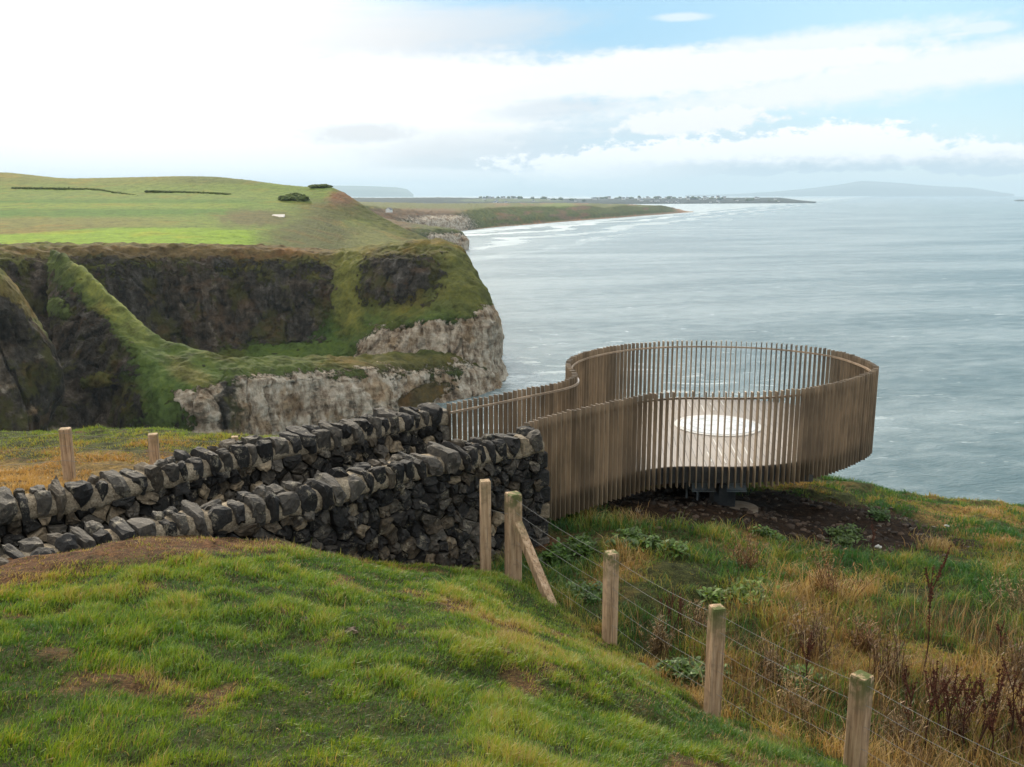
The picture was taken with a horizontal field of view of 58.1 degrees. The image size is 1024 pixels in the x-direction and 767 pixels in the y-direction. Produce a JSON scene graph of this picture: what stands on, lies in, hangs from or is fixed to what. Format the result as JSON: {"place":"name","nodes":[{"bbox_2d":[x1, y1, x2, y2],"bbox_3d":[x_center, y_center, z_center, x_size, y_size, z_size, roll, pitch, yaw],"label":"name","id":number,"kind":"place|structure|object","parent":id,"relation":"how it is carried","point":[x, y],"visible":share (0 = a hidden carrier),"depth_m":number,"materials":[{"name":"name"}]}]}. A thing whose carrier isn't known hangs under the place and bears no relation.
{"place":"outdoors","nodes":[
{"label":"outdoors","id":0,"kind":"place"},
{"bbox_2d":[0,268,65,431],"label":"grey buttress","id":1,"kind":"structure","parent":0,"point":[32,387],"depth_m":163.38,"materials":[{"name":"grey stone"}]},
{"bbox_2d":[0,172,427,249],"bbox_3d":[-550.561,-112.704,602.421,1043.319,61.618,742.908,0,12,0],"label":"fields","id":2,"kind":"structure","parent":0,"point":[329,218],"depth_m":412.56,"materials":[{"name":"green plant"}]},
{"bbox_2d":[12,187,137,195],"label":"hedge","id":3,"kind":"object","parent":2,"relation":"on","point":[61,188],"visible":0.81,"depth_m":530.10,"materials":[{"name":"green plant"}]},
{"bbox_2d":[144,190,230,194],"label":"hedge","id":4,"kind":"object","parent":2,"relation":"on","point":[161,191],"visible":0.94,"depth_m":494.06,"materials":[{"name":"green plant"}]},
{"bbox_2d":[278,193,309,201],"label":"bush","id":5,"kind":"object","parent":2,"relation":"on","point":[297,197],"visible":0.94,"depth_m":452.31,"materials":[{"name":"green plant"}]},
{"bbox_2d":[308,184,332,187],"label":"bush","id":6,"kind":"object","parent":2,"relation":"on","point":[319,186],"visible":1,"depth_m":490.39,"materials":[{"name":"green plant"}]},
{"bbox_2d":[0,238,508,385],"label":"headland cliff","id":7,"kind":"structure","parent":0,"point":[263,300],"depth_m":252.29,"materials":[{"name":"green plant"}]},
{"bbox_2d":[46,249,502,436],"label":"chalk ledge","id":8,"kind":"object","parent":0,"point":[122,366],"visible":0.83,"depth_m":197.05,"materials":[{"name":"green plant"}]},
{"bbox_2d":[272,214,284,217],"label":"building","id":9,"kind":"structure","parent":0,"point":[281,215],"depth_m":393.68,"materials":[{"name":"white"}]},
{"bbox_2d":[303,186,413,196],"bbox_3d":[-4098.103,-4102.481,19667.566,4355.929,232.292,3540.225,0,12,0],"label":"distant blue headland","id":10,"kind":"structure","parent":0,"point":[365,191],"depth_m":18241.47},
{"bbox_2d":[385,218,468,249],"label":"white headland","id":11,"kind":"structure","parent":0,"point":[458,237],"depth_m":841.92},
{"bbox_2d":[0,427,1023,766],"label":"ground","id":12,"kind":"structure","parent":0,"point":[680,571],"depth_m":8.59,"materials":[{"name":"green plant"}]},
{"bbox_2d":[1,427,237,481],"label":"wire fence","id":13,"kind":"object","parent":12,"relation":"on","point":[68,461],"visible":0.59,"depth_m":16.97,"materials":[{"name":"brown wood"}]},
{"bbox_2d":[0,402,449,555],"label":"stone wall","id":14,"kind":"structure","parent":12,"relation":"on","point":[226,469],"depth_m":12.39,"materials":[{"name":"grey stone"}]},
{"bbox_2d":[0,425,549,569],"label":"stone wall","id":15,"kind":"structure","parent":12,"relation":"on","point":[404,508],"depth_m":11.89,"materials":[{"name":"grey stone"}]},
{"bbox_2d":[345,626,357,633],"bbox_3d":[-1.255,1.937,7.158,0.117,0.068,0.088,-6,13,-28],"label":"stone","id":16,"kind":"object","parent":12,"relation":"on","point":[353,629],"visible":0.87,"depth_m":7.15,"materials":[{"name":"grey stone"}]},
{"bbox_2d":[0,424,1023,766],"bbox_3d":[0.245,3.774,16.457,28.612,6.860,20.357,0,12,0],"label":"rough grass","id":17,"kind":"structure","parent":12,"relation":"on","point":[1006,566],"depth_m":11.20,"materials":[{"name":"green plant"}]},
{"bbox_2d":[537,532,608,565],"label":"leafy plant","id":18,"kind":"object","parent":12,"relation":"on","point":[559,549],"visible":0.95,"depth_m":13.10,"materials":[{"name":"green plant"}]},
{"bbox_2d":[563,580,602,604],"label":"leafy plant","id":19,"kind":"object","parent":12,"relation":"on","point":[588,589],"visible":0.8,"depth_m":11.54,"materials":[{"name":"green plant"}]},
{"bbox_2d":[605,526,690,559],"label":"leafy plant","id":20,"kind":"object","parent":12,"relation":"on","point":[631,534],"visible":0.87,"depth_m":13.12,"materials":[{"name":"green plant"}]},
{"bbox_2d":[637,610,680,658],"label":"dry bush","id":21,"kind":"object","parent":12,"relation":"on","point":[657,644],"visible":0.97,"depth_m":10.07,"materials":[{"name":"brown plant"}]},
{"bbox_2d":[657,595,662,617],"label":"dock stalk","id":22,"kind":"object","parent":12,"relation":"on","point":[660,599],"visible":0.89,"depth_m":10.87,"materials":[{"name":"brown plant"}]},
{"bbox_2d":[447,340,878,522],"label":"viewing platform","id":23,"kind":"structure","parent":12,"relation":"on","point":[604,438],"depth_m":16.27,"materials":[{"name":"timber"},{"name":"dark steel"},{"name":"steel"}]},
{"bbox_2d":[664,594,671,630],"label":"dock stalk","id":24,"kind":"object","parent":12,"relation":"on","point":[668,609],"visible":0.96,"depth_m":10.67,"materials":[{"name":"brown plant"}]},
{"bbox_2d":[667,587,676,620],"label":"dock stalk","id":25,"kind":"object","parent":12,"relation":"on","point":[671,601],"visible":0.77,"depth_m":10.94,"materials":[{"name":"brown plant"}]},
{"bbox_2d":[672,593,685,631],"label":"dock stalk","id":26,"kind":"object","parent":12,"relation":"on","point":[680,603],"visible":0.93,"depth_m":10.66,"materials":[{"name":"brown plant"}]},
{"bbox_2d":[675,596,683,632],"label":"dock stalk","id":27,"kind":"object","parent":12,"relation":"on","point":[678,611],"visible":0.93,"depth_m":10.71,"materials":[{"name":"brown plant"}]},
{"bbox_2d":[637,655,731,685],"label":"leafy plant","id":28,"kind":"object","parent":12,"relation":"on","point":[688,669],"visible":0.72,"depth_m":9.46,"materials":[{"name":"green plant"}]},
{"bbox_2d":[674,593,711,637],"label":"dry bush","id":29,"kind":"object","parent":12,"relation":"on","point":[699,620],"visible":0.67,"depth_m":10.77,"materials":[{"name":"brown plant"}]},
{"bbox_2d":[693,570,785,605],"bbox_3d":[2.994,2.621,11.563,1.338,0.295,0.820,-7,13,-30],"label":"leafy plant","id":30,"kind":"object","parent":12,"relation":"on","point":[718,592],"visible":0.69,"depth_m":11.57,"materials":[{"name":"green plant"}]},
{"bbox_2d":[717,526,769,571],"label":"dry bush","id":31,"kind":"object","parent":12,"relation":"on","point":[750,561],"visible":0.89,"depth_m":12.63,"materials":[{"name":"brown plant"}]},
{"bbox_2d":[479,479,1022,766],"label":"wire fence","id":32,"kind":"object","parent":12,"relation":"on","point":[861,682],"visible":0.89,"depth_m":9.90,"materials":[{"name":"brown wood"}]},
{"bbox_2d":[751,524,787,543],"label":"leafy plant","id":33,"kind":"object","parent":12,"relation":"on","point":[766,529],"visible":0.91,"depth_m":14.90,"materials":[{"name":"green plant"}]},
{"bbox_2d":[749,633,792,690],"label":"dry bush","id":34,"kind":"object","parent":12,"relation":"on","point":[768,667],"visible":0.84,"depth_m":9.42,"materials":[{"name":"brown plant"}]},
{"bbox_2d":[604,483,969,556],"bbox_3d":[4.468,2.385,16.887,7.692,1.141,4.439,0,12,0],"label":"rubble","id":35,"kind":"object","parent":12,"relation":"on","point":[768,514],"visible":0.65,"depth_m":16.75,"materials":[{"name":"stone"}]},
{"bbox_2d":[772,669,825,724],"bbox_3d":[2.684,2.952,8.671,0.456,0.544,0.483,11,16,43],"label":"dry bush","id":36,"kind":"object","parent":12,"relation":"on","point":[792,697],"visible":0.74,"depth_m":8.68,"materials":[{"name":"brown plant"}]},
{"bbox_2d":[773,662,827,698],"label":"leafy plant","id":37,"kind":"object","parent":12,"relation":"on","point":[804,671],"visible":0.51,"depth_m":9.41,"materials":[{"name":"green plant"}]},
{"bbox_2d":[798,632,814,677],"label":"dock stalk","id":38,"kind":"object","parent":12,"relation":"on","point":[809,646],"visible":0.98,"depth_m":9.19,"materials":[{"name":"brown plant"}]},
{"bbox_2d":[785,596,839,664],"bbox_3d":[3.306,2.703,10.084,0.633,0.655,0.524,7,14,32],"label":"dry bush","id":39,"kind":"object","parent":12,"relation":"on","point":[817,626],"visible":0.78,"depth_m":10.04,"materials":[{"name":"brown plant"}]},
{"bbox_2d":[779,534,878,604],"bbox_3d":[4.071,2.413,11.777,0.810,0.793,1.033,-8,14,-34],"label":"dry bush","id":40,"kind":"object","parent":12,"relation":"on","point":[827,578],"visible":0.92,"depth_m":11.84,"materials":[{"name":"brown plant"}]},
{"bbox_2d":[823,522,865,545],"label":"leafy plant","id":41,"kind":"object","parent":12,"relation":"on","point":[849,536],"visible":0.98,"depth_m":15.82,"materials":[{"name":"green plant"}]},
{"bbox_2d":[842,609,882,653],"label":"dry bush","id":42,"kind":"object","parent":12,"relation":"on","point":[866,636],"visible":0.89,"depth_m":10.22,"materials":[{"name":"brown plant"}]},
{"bbox_2d":[871,523,875,555],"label":"dock stalk","id":43,"kind":"object","parent":12,"relation":"on","point":[873,532],"visible":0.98,"depth_m":14.18,"materials":[{"name":"brown plant"}]},
{"bbox_2d":[866,505,894,521],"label":"leafy plant","id":44,"kind":"object","parent":12,"relation":"on","point":[879,514],"visible":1,"depth_m":17.44,"materials":[{"name":"green plant"}]},
{"bbox_2d":[867,613,912,686],"bbox_3d":[3.758,2.697,9.273,0.448,0.722,0.450,-6,13,-25],"label":"dry bush","id":45,"kind":"object","parent":12,"relation":"on","point":[877,659],"visible":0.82,"depth_m":9.24,"materials":[{"name":"brown plant"}]},
{"bbox_2d":[901,665,909,686],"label":"dock stalk","id":46,"kind":"object","parent":12,"relation":"on","point":[905,675],"visible":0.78,"depth_m":9.12,"materials":[{"name":"brown plant"}]},
{"bbox_2d":[875,682,938,759],"bbox_3d":[3.441,2.959,8.061,0.544,0.570,0.602,0,12,0],"label":"dry bush","id":47,"kind":"object","parent":12,"relation":"on","point":[900,717],"visible":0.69,"depth_m":8.03,"materials":[{"name":"brown plant"}]},
{"bbox_2d":[901,675,917,739],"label":"dock stalk","id":48,"kind":"object","parent":12,"relation":"on","point":[909,692],"visible":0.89,"depth_m":8.08,"materials":[{"name":"brown plant"}]},
{"bbox_2d":[922,545,951,677],"bbox_3d":[4.250,2.366,9.330,0.226,1.510,0.305,7,13,29],"label":"dock stalk","id":49,"kind":"object","parent":12,"relation":"on","point":[930,594],"visible":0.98,"depth_m":9.26,"materials":[{"name":"brown plant"}]},
{"bbox_2d":[923,660,950,753],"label":"dock stalk","id":50,"kind":"object","parent":12,"relation":"on","point":[932,701],"visible":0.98,"depth_m":7.88,"materials":[{"name":"brown plant"}]},
{"bbox_2d":[928,679,948,731],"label":"dock stalk","id":51,"kind":"object","parent":12,"relation":"on","point":[937,706],"visible":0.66,"depth_m":8.31,"materials":[{"name":"brown plant"}]},
{"bbox_2d":[921,655,965,704],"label":"dry bush","id":52,"kind":"object","parent":12,"relation":"on","point":[941,677],"visible":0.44,"depth_m":8.91,"materials":[{"name":"brown plant"}]},
{"bbox_2d":[939,665,969,749],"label":"dock stalk","id":53,"kind":"object","parent":12,"relation":"on","point":[947,700],"visible":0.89,"depth_m":7.88,"materials":[{"name":"brown plant"}]},
{"bbox_2d":[940,688,990,746],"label":"dry bush","id":54,"kind":"object","parent":12,"relation":"on","point":[958,720],"visible":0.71,"depth_m":8.08,"materials":[{"name":"brown plant"}]},
{"bbox_2d":[953,677,978,762],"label":"dock stalk","id":55,"kind":"object","parent":12,"relation":"on","point":[964,718],"visible":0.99,"depth_m":7.76,"materials":[{"name":"brown plant"}]},
{"bbox_2d":[960,676,985,732],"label":"dock stalk","id":56,"kind":"object","parent":12,"relation":"on","point":[974,696],"visible":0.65,"depth_m":8.12,"materials":[{"name":"brown plant"}]},
{"bbox_2d":[979,674,996,740],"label":"dock stalk","id":57,"kind":"object","parent":12,"relation":"on","point":[984,702],"visible":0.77,"depth_m":8.12,"materials":[{"name":"brown plant"}]},
{"bbox_2d":[972,668,1007,762],"bbox_3d":[4.045,2.807,7.715,0.213,1.013,0.174,-1,12,-7],"label":"dock stalk","id":58,"kind":"object","parent":12,"relation":"on","point":[1003,678],"visible":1,"depth_m":7.68,"materials":[{"name":"brown plant"}]},
{"bbox_2d":[968,666,1023,739],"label":"dry bush","id":59,"kind":"object","parent":12,"relation":"on","point":[1007,687],"visible":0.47,"depth_m":8.46,"materials":[{"name":"brown plant"}]},
{"bbox_2d":[988,683,1004,757],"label":"dock stalk","id":60,"kind":"object","parent":12,"relation":"on","point":[991,727],"visible":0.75,"depth_m":7.80,"materials":[{"name":"brown plant"}]},
{"bbox_2d":[974,560,1023,615],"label":"dry bush","id":61,"kind":"object","parent":12,"relation":"on","point":[1020,597],"visible":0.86,"depth_m":11.45,"materials":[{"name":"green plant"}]},
{"bbox_2d":[995,620,1006,655],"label":"dock stalk","id":62,"kind":"object","parent":12,"relation":"on","point":[998,628],"visible":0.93,"depth_m":9.58,"materials":[{"name":"brown plant"}]},
{"bbox_2d":[993,630,1023,688],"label":"dry bush","id":63,"kind":"object","parent":12,"relation":"on","point":[1018,662],"visible":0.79,"depth_m":9.32,"materials":[{"name":"brown plant"}]},
{"bbox_2d":[1001,655,1023,748],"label":"dock stalk","id":64,"kind":"object","parent":12,"relation":"on","point":[1015,693],"visible":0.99,"depth_m":8.00,"materials":[{"name":"brown plant"}]},
{"bbox_2d":[1012,695,1023,752],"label":"dock stalk","id":65,"kind":"object","parent":12,"relation":"on","point":[1018,719],"visible":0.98,"depth_m":8.05,"materials":[{"name":"brown plant"}]},
{"bbox_2d":[0,0,1023,195],"label":"sky","id":66,"kind":"structure","parent":0,"point":[421,97],"materials":[{"name":"white"}]},
{"bbox_2d":[358,201,692,230],"bbox_3d":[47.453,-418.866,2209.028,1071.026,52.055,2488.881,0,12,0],"label":"dunes","id":67,"kind":"structure","parent":0,"point":[465,216],"depth_m":1609.51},
{"bbox_2d":[385,207,392,211],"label":"house","id":68,"kind":"structure","parent":67,"relation":"on","point":[389,209],"depth_m":989.77,"materials":[{"name":"white stone"}]},
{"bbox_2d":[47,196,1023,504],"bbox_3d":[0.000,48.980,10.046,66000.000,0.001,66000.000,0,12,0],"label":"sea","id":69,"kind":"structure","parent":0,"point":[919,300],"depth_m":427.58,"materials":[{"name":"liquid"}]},
{"bbox_2d":[353,197,815,203],"bbox_3d":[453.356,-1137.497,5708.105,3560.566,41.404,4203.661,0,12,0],"label":"peninsula","id":70,"kind":"object","parent":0,"point":[438,200],"visible":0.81,"depth_m":4912.40},
{"bbox_2d":[685,181,1013,195],"bbox_3d":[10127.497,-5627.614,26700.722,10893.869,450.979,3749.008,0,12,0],"label":"mountain","id":71,"kind":"structure","parent":0,"point":[865,188],"depth_m":25080.29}
]}

